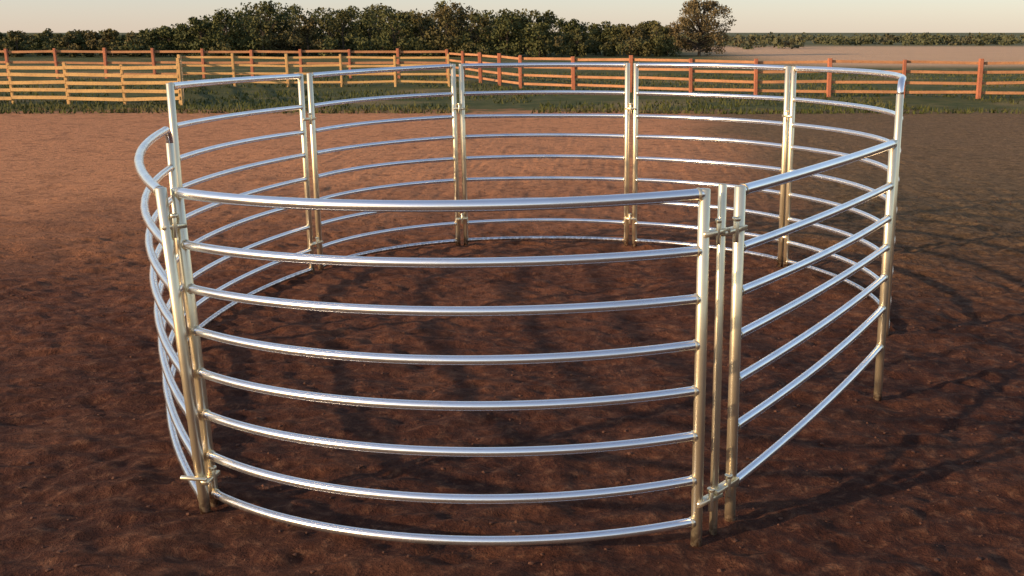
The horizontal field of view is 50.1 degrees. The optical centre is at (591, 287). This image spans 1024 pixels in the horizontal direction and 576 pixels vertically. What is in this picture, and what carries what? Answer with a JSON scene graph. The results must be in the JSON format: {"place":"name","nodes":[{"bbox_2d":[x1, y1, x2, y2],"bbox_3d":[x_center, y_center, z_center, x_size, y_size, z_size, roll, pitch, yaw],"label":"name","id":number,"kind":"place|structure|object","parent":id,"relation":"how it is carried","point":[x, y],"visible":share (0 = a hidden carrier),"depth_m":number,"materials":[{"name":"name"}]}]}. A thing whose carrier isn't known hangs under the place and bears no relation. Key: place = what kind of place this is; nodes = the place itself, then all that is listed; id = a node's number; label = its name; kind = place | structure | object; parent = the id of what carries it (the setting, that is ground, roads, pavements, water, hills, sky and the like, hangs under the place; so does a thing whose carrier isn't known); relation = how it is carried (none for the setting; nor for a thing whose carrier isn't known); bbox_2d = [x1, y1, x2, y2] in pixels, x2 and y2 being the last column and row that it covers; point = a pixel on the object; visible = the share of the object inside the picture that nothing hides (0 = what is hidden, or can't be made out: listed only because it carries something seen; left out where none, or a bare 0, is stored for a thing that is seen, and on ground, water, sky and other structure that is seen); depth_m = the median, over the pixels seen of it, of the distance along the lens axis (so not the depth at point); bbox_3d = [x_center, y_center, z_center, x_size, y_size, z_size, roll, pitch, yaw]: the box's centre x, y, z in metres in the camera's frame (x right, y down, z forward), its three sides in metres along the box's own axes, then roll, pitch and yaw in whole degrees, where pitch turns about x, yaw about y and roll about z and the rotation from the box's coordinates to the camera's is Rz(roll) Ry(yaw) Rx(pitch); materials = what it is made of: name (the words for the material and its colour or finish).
{"place":"outdoors","nodes":[
{"label":"outdoors","id":0,"kind":"place"},
{"bbox_2d":[0,33,1023,575],"bbox_3d":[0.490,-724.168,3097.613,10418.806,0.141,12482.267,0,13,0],"label":"ground","id":1,"kind":"structure","parent":0,"point":[70,181],"depth_m":8.35,"materials":[{"name":"soil"}]},
{"bbox_2d":[0,63,179,104],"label":"wooden fence","id":2,"kind":"object","parent":1,"relation":"on","point":[64,67],"visible":0.89,"depth_m":35.47,"materials":[{"name":"beige wood"}]},
{"bbox_2d":[134,126,210,513],"bbox_3d":[-2.519,0.015,6.479,0.230,1.719,3.024,-5,14,-21],"label":"steel fence panel","id":3,"kind":"object","parent":1,"relation":"on","point":[169,276],"visible":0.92,"depth_m":5.48,"materials":[{"name":"silver metal"}]},
{"bbox_2d":[0,48,447,77],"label":"wooden fence","id":4,"kind":"object","parent":1,"relation":"on","point":[152,52],"visible":0.63,"depth_m":55.79,"materials":[{"name":"brown wood"}]},
{"bbox_2d":[166,73,322,327],"bbox_3d":[-2.927,-0.798,9.323,0.197,2.005,2.580,2,13,9],"label":"steel fence panel","id":5,"kind":"object","parent":1,"relation":"on","point":[174,125],"visible":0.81,"depth_m":9.38,"materials":[{"name":"silver metal"}]},
{"bbox_2d":[176,53,449,104],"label":"wooden fence","id":6,"kind":"object","parent":1,"relation":"on","point":[180,73],"visible":0.85,"depth_m":47.11,"materials":[{"name":"beige wood"}]},
{"bbox_2d":[0,0,684,57],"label":"distant treeline","id":7,"kind":"object","parent":1,"relation":"on","point":[372,29],"visible":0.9,"depth_m":106.19,"materials":[{"name":"green plant"}]},
{"bbox_2d":[307,63,467,269],"bbox_3d":[-2.115,-1.272,11.279,0.277,2.033,1.940,12,18,41],"label":"steel fence panel","id":8,"kind":"object","parent":1,"relation":"on","point":[312,105],"visible":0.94,"depth_m":11.32,"materials":[{"name":"silver metal"}]},
{"bbox_2d":[159,187,730,546],"bbox_3d":[-0.728,0.389,4.893,2.633,1.715,0.455,2,13,8],"label":"steel fence panel","id":9,"kind":"object","parent":1,"relation":"on","point":[698,299],"visible":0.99,"depth_m":4.75,"materials":[{"name":"silver metal"}]},
{"bbox_2d":[0,197,1023,575],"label":"soil clods","id":10,"kind":"object","parent":1,"relation":"on","point":[520,395],"visible":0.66,"depth_m":7.10,"materials":[{"name":"brown soil"}]},
{"bbox_2d":[28,32,1023,48],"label":"distant hedgerow","id":11,"kind":"object","parent":1,"relation":"on","point":[781,40],"visible":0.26,"depth_m":205.12,"materials":[{"name":"green plant"}]},
{"bbox_2d":[459,62,636,245],"bbox_3d":[-0.465,-1.436,11.957,1.920,2.044,0.232,0,13,1],"label":"steel fence panel","id":12,"kind":"object","parent":1,"relation":"on","point":[626,221],"visible":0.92,"depth_m":11.92,"materials":[{"name":"silver metal"}]},
{"bbox_2d":[665,0,736,55],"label":"oak tree","id":13,"kind":"object","parent":1,"relation":"on","point":[693,9],"visible":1,"depth_m":108.24,"materials":[{"name":"green plant"}]},
{"bbox_2d":[632,62,791,266],"bbox_3d":[1.266,-1.303,11.387,1.910,2.044,0.246,10,16,36],"label":"steel fence panel","id":14,"kind":"object","parent":1,"relation":"on","point":[786,116],"visible":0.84,"depth_m":11.44,"materials":[{"name":"silver metal"}]},
{"bbox_2d":[449,51,1023,98],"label":"wooden fence","id":15,"kind":"object","parent":1,"relation":"on","point":[979,83],"visible":0.81,"depth_m":40.16,"materials":[{"name":"brown wood"}]},
{"bbox_2d":[697,139,897,534],"bbox_3d":[1.175,0.173,5.787,0.098,1.729,2.480,9,16,32],"label":"steel fence panel","id":16,"kind":"object","parent":1,"relation":"on","point":[716,489],"visible":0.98,"depth_m":5.29,"materials":[{"name":"silver metal"}]},
{"bbox_2d":[783,65,906,336],"bbox_3d":[2.263,-0.854,9.473,0.381,2.044,2.770,-1,13,-6],"label":"steel fence panel","id":17,"kind":"object","parent":1,"relation":"on","point":[897,113],"visible":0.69,"depth_m":9.98,"materials":[{"name":"silver metal"}]},
{"bbox_2d":[0,71,1023,113],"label":"pasture grass","id":18,"kind":"structure","parent":0,"point":[435,107],"depth_m":36.53,"materials":[{"name":"green plant"}]},
{"bbox_2d":[0,0,1023,32],"label":"sky","id":19,"kind":"structure","parent":0,"point":[28,16],"materials":[{"name":"white"}]}
]}

